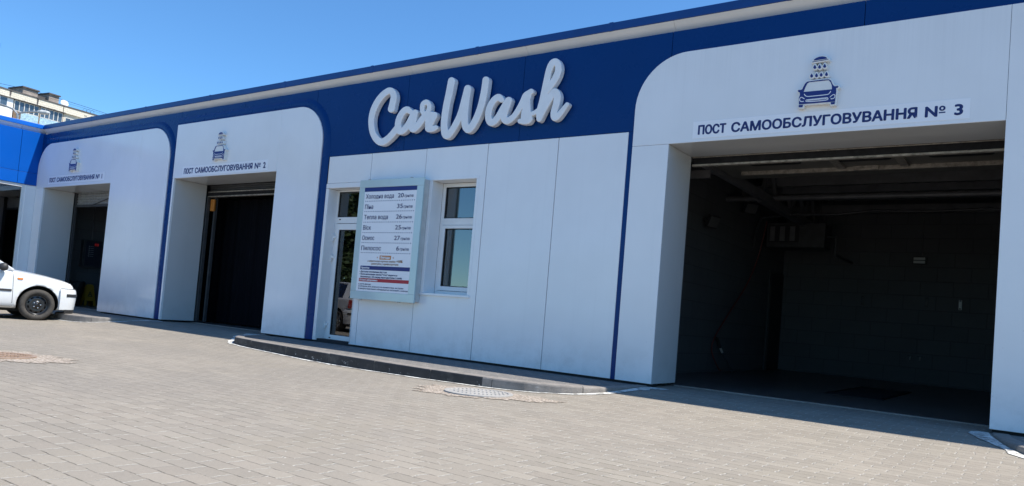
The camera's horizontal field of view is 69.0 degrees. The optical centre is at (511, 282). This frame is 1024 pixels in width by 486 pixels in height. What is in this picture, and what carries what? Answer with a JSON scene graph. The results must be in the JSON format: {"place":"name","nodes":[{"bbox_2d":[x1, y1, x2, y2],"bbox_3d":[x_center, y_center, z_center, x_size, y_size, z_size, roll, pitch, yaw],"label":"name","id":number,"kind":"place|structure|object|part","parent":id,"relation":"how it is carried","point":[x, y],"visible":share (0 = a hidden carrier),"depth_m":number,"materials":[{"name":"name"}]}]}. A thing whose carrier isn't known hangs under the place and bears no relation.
{"place":"outdoors","nodes":[
{"label":"outdoors","id":0,"kind":"place"},
{"bbox_2d":[0,83,105,113],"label":"overhead cable","id":1,"kind":"object","parent":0,"point":[52,96],"visible":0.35,"depth_m":59.99,"materials":[{"name":"black plastic"}]},
{"bbox_2d":[65,280,85,304],"bbox_3d":[-12.050,0.287,20.506,0.515,0.680,0.501,3,-3,36],"label":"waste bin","id":2,"kind":"object","parent":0,"point":[79,286],"visible":0.51,"depth_m":20.39,"materials":[{"name":"black plastic"}]},
{"bbox_2d":[74,305,96,308],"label":"floor","id":3,"kind":"structure","parent":0,"point":[89,307],"depth_m":20.00,"materials":[{"name":"concrete"}]},
{"bbox_2d":[80,284,95,305],"bbox_3d":[-11.899,0.357,20.918,0.292,0.600,0.320,3,-3,36],"label":"wet floor sign","id":4,"kind":"object","parent":3,"relation":"on","point":[88,294],"visible":0.91,"depth_m":20.88,"materials":[{"name":"yellow plastic"}]},
{"bbox_2d":[72,312,150,319],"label":"sidewalk","id":5,"kind":"structure","parent":0,"point":[100,315],"depth_m":15.91,"materials":[{"name":"grey concrete"}]},
{"bbox_2d":[177,320,260,330],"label":"floor","id":6,"kind":"structure","parent":0,"point":[232,325],"depth_m":16.27,"materials":[{"name":"concrete"}]},
{"bbox_2d":[0,0,734,114],"label":"sky","id":7,"kind":"structure","parent":0,"point":[105,56],"materials":[{"name":"blue"}]},
{"bbox_2d":[246,336,635,385],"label":"sidewalk","id":8,"kind":"structure","parent":0,"point":[482,369],"depth_m":10.05,"materials":[{"name":"grey concrete"}]},
{"bbox_2d":[0,307,1023,485],"bbox_3d":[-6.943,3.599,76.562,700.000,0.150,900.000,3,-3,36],"label":"ground","id":9,"kind":"structure","parent":0,"point":[156,403],"depth_m":5.37,"materials":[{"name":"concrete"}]},
{"bbox_2d":[0,115,46,271],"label":"adjoining wing","id":10,"kind":"structure","parent":9,"relation":"on","point":[21,144],"depth_m":19.22,"materials":[{"name":"blue metal"}]},
{"bbox_2d":[0,103,49,118],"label":"street lamp","id":11,"kind":"object","parent":9,"relation":"on","point":[43,112],"visible":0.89,"depth_m":31.96,"materials":[{"name":"metal"}]},
{"bbox_2d":[0,260,76,319],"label":"parked hatchback","id":12,"kind":"object","parent":9,"relation":"on","point":[30,296],"visible":1,"depth_m":14.79,"materials":[{"name":"white paint"}]},
{"bbox_2d":[0,350,76,363],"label":"gravel patch","id":13,"kind":"object","parent":9,"relation":"on","point":[45,358],"visible":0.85,"depth_m":7.92,"materials":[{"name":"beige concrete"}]},
{"bbox_2d":[0,352,36,358],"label":"manhole cover","id":14,"kind":"object","parent":13,"relation":"on","point":[6,355],"visible":1,"depth_m":7.94,"materials":[{"name":"metal"}]},
{"bbox_2d":[0,86,96,124],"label":"apartment building","id":15,"kind":"structure","parent":9,"relation":"on","point":[17,100],"depth_m":97.90,"materials":[{"name":"white concrete"}]},
{"bbox_2d":[13,100,39,116],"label":"loggia window","id":16,"kind":"structure","parent":15,"relation":"in","point":[19,106],"depth_m":96.08,"materials":[{"name":"white glass"}]},
{"bbox_2d":[40,107,62,121],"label":"loggia window","id":17,"kind":"structure","parent":15,"relation":"in","point":[55,116],"depth_m":99.25,"materials":[{"name":"white glass"}]},
{"bbox_2d":[54,312,158,321],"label":"kerb","id":18,"kind":"structure","parent":9,"relation":"on","point":[69,317],"depth_m":14.96,"materials":[{"name":"concrete"}]},
{"bbox_2d":[50,315,162,321],"bbox_3d":[-8.815,0.759,15.716,3.042,0.128,1.464,3,-3,36],"label":"painted line","id":19,"kind":"object","parent":9,"relation":"on","point":[111,321],"visible":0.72,"depth_m":15.20,"materials":[{"name":"white paint"}]},
{"bbox_2d":[234,334,646,393],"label":"kerb","id":20,"kind":"structure","parent":9,"relation":"on","point":[365,363],"depth_m":9.09,"materials":[{"name":"concrete"}]},
{"bbox_2d":[227,334,668,394],"bbox_3d":[-1.936,1.112,10.608,8.160,0.136,1.771,3,-3,36],"label":"painted line","id":21,"kind":"object","parent":9,"relation":"on","point":[619,391],"visible":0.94,"depth_m":8.86,"materials":[{"name":"white paint"}]},
{"bbox_2d":[411,384,560,402],"bbox_3d":[-0.344,1.150,7.675,1.671,0.012,1.035,3,-3,36],"label":"gravel patch","id":22,"kind":"object","parent":9,"relation":"on","point":[437,389],"visible":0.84,"depth_m":7.57,"materials":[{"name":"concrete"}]},
{"bbox_2d":[444,387,512,397],"bbox_3d":[-0.344,1.140,7.721,0.720,0.020,0.720,3,-3,36],"label":"manhole cover","id":23,"kind":"object","parent":22,"relation":"on","point":[477,392],"visible":1,"depth_m":7.66,"materials":[{"name":"metal"}]},
{"bbox_2d":[27,0,1023,436],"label":"car wash building","id":24,"kind":"structure","parent":9,"relation":"on","point":[581,240],"depth_m":11.39,"materials":[{"name":"white metal"}]},
{"bbox_2d":[69,148,79,171],"bbox_3d":[-10.739,-3.004,18.299,0.454,0.582,0.082,3,-3,36],"label":"car shower emblem","id":25,"kind":"object","parent":24,"relation":"attached to","point":[74,164],"visible":1,"depth_m":18.25,"materials":[{"name":"blue"}]},
{"bbox_2d":[48,171,104,183],"bbox_3d":[-10.727,-2.557,18.278,2.900,0.205,0.005,3,-3,36],"label":"bay name sign","id":26,"kind":"object","parent":24,"relation":"attached to","point":[84,177],"visible":1,"depth_m":18.22,"materials":[{"name":"blue plastic"}]},
{"bbox_3d":[-10.351,-0.851,18.866,3.510,3.032,0.090,3,-3,36],"label":"overhead door","id":27,"kind":"part","parent":24,"relation":"part of","materials":[{"name":"metal"}]},
{"bbox_2d":[79,207,103,267],"bbox_3d":[-11.884,-1.340,21.144,0.186,1.850,0.540,3,-3,36],"label":"payment terminal","id":28,"kind":"object","parent":24,"relation":"attached to","point":[91,252],"visible":0.98,"depth_m":21.05,"materials":[{"name":"paint"}]},
{"bbox_2d":[210,199,216,210],"bbox_3d":[-6.540,-1.685,16.307,0.130,0.260,0.070,3,-3,36],"label":"signal box","id":29,"kind":"object","parent":24,"relation":"attached to","point":[213,205],"visible":1,"depth_m":16.27,"materials":[{"name":"orange plastic"}]},
{"bbox_2d":[212,132,228,161],"bbox_3d":[-5.755,-2.685,14.727,0.454,0.582,0.082,3,-3,36],"label":"car shower emblem","id":30,"kind":"object","parent":24,"relation":"attached to","point":[220,151],"visible":1,"depth_m":14.68,"materials":[{"name":"blue"}]},
{"bbox_2d":[182,159,268,175],"bbox_3d":[-5.705,-2.249,14.680,2.870,0.200,0.005,3,-3,36],"label":"bay name sign","id":31,"kind":"object","parent":24,"relation":"attached to","point":[254,165],"visible":1,"depth_m":14.61,"materials":[{"name":"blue plastic"}]},
{"bbox_3d":[-5.344,-0.571,15.324,3.470,2.994,0.160,3,-3,36],"label":"overhead door","id":32,"kind":"part","parent":24,"relation":"part of","materials":[{"name":"paint"}]},
{"bbox_2d":[199,199,273,326],"bbox_3d":[-5.228,-0.414,15.884,4.700,2.750,0.164,3,-3,36],"label":"tarpaulin curtain","id":33,"kind":"object","parent":24,"relation":"hanging from","point":[239,262],"visible":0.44,"depth_m":16.44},
{"bbox_3d":[-2.821,-0.284,12.738,0.850,2.615,0.144,3,-3,36],"label":"door","id":34,"kind":"part","parent":24,"relation":"part of","materials":[{"name":"white plastic"}]},
{"bbox_2d":[350,177,429,302],"bbox_3d":[-1.950,-0.671,11.820,1.410,1.957,0.153,3,-3,36],"label":"price board","id":35,"kind":"object","parent":24,"relation":"attached to","point":[389,240],"visible":1,"depth_m":11.71,"materials":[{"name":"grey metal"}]},
{"bbox_3d":[-0.776,-0.662,11.432,0.860,1.733,0.100,3,-3,36],"label":"window","id":36,"kind":"part","parent":24,"relation":"part of","materials":[{"name":"white plastic"}]},
{"bbox_2d":[368,58,571,146],"bbox_3d":[-0.770,-2.645,11.207,3.881,1.008,0.095,3,-3,36],"label":"script lettering sign","id":37,"kind":"object","parent":24,"relation":"attached to","point":[426,116],"visible":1,"depth_m":11.06,"materials":[{"name":"white plastic"}]},
{"bbox_2d":[703,214,720,228],"bbox_3d":[3.438,-1.053,12.944,0.300,0.223,0.246,7,-3,-42],"label":"floodlight","id":38,"kind":"object","parent":24,"relation":"attached to","point":[712,221],"visible":1,"depth_m":12.85,"materials":[{"name":"black plastic"}]},
{"bbox_2d":[711,221,767,370],"bbox_3d":[4.298,0.195,14.269,0.245,2.994,1.955,2,-4,45],"label":"hose","id":39,"kind":"object","parent":24,"relation":"hanging from","point":[737,299],"visible":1,"depth_m":14.37,"materials":[{"name":"black rubber"}]},
{"bbox_2d":[742,201,759,214],"bbox_3d":[4.543,-1.472,14.156,0.300,0.341,0.151,6,-3,-22],"label":"floodlight","id":40,"kind":"object","parent":24,"relation":"attached to","point":[750,207],"visible":0.92,"depth_m":14.12,"materials":[{"name":"black plastic"}]},
{"bbox_2d":[766,201,852,263],"bbox_3d":[6.430,-1.336,15.917,1.330,1.680,1.920,3,-3,36],"label":"unit heater","id":41,"kind":"object","parent":24,"relation":"hanging from","point":[795,236],"visible":0.88,"depth_m":15.16,"materials":[{"name":"paint"}]},
{"bbox_2d":[797,55,840,109],"bbox_3d":[3.390,-2.208,8.220,0.454,0.582,0.082,3,-3,36],"label":"car shower emblem","id":42,"kind":"object","parent":24,"relation":"attached to","point":[821,88],"visible":1,"depth_m":8.19,"materials":[{"name":"blue"}]},
{"bbox_2d":[692,98,970,138],"bbox_3d":[3.372,-1.788,8.220,2.884,0.206,0.005,3,-3,36],"label":"bay name sign","id":43,"kind":"object","parent":24,"relation":"attached to","point":[952,109],"visible":1,"depth_m":8.09,"materials":[{"name":"blue plastic"}]},
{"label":"overhead door","id":44,"kind":"part","parent":24,"relation":"part of","materials":[{"name":"paint"}]},
{"bbox_2d":[726,190,1001,201],"bbox_3d":[6.145,-1.437,12.338,5.280,0.095,0.100,3,-3,36],"label":"ceiling pipe","id":45,"kind":"object","parent":24,"relation":"attached to","point":[965,193],"visible":1,"depth_m":12.35,"materials":[{"name":"grey metal"}]},
{"bbox_2d":[752,207,1000,246],"bbox_3d":[6.719,-0.988,13.293,5.202,0.664,0.563,3,-3,41],"label":"swing arm pipe","id":46,"kind":"object","parent":24,"relation":"attached to","point":[875,210],"visible":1,"depth_m":13.47,"materials":[{"name":"paint"}]},
{"bbox_2d":[912,217,926,264],"bbox_3d":[8.515,-0.869,15.511,0.270,1.000,0.114,3,-3,36],"label":"electrical box","id":47,"kind":"object","parent":24,"relation":"attached to","point":[921,260],"visible":1,"depth_m":15.48,"materials":[{"name":"paint"}]},
{"bbox_2d":[958,300,961,309],"bbox_3d":[9.046,0.459,15.024,0.056,0.200,0.069,3,-3,36],"label":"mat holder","id":48,"kind":"object","parent":24,"relation":"attached to","point":[960,305],"visible":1,"depth_m":15.01,"materials":[{"name":"grey"}]},
{"bbox_2d":[76,307,988,426],"bbox_3d":[-3.499,1.179,13.703,20.780,0.274,0.045,3,-3,36],"label":"threshold","id":49,"kind":"object","parent":9,"relation":"on","point":[751,395],"visible":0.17,"depth_m":8.65,"materials":[{"name":"concrete"}]},
{"bbox_2d":[968,431,1023,457],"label":"painted line","id":50,"kind":"object","parent":9,"relation":"on","point":[987,436],"visible":1,"depth_m":6.55,"materials":[{"name":"white paint"}]},
{"bbox_2d":[991,432,1023,454],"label":"kerb","id":51,"kind":"structure","parent":9,"relation":"on","point":[1008,440],"depth_m":6.42,"materials":[{"name":"concrete"}]},
{"bbox_2d":[661,369,990,424],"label":"floor","id":52,"kind":"structure","parent":0,"point":[957,404],"depth_m":10.94,"materials":[{"name":"concrete"}]},
{"bbox_2d":[715,337,732,371],"bbox_3d":[3.899,1.333,13.726,0.437,0.631,0.141,6,-3,-31],"label":"spray lance","id":53,"kind":"object","parent":52,"relation":"on","point":[718,342],"visible":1,"depth_m":13.69,"materials":[{"name":"black plastic"}]},
{"bbox_2d":[823,386,911,399],"bbox_3d":[5.466,1.679,11.331,0.750,0.011,2.800,3,-3,36],"label":"floor grate","id":54,"kind":"object","parent":52,"relation":"on","point":[872,393],"visible":1,"depth_m":11.10,"materials":[{"name":"black metal"}]},
{"bbox_2d":[1010,435,1023,442],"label":"sidewalk","id":55,"kind":"structure","parent":0,"point":[1020,438],"depth_m":6.80,"materials":[{"name":"grey concrete"}]}
]}

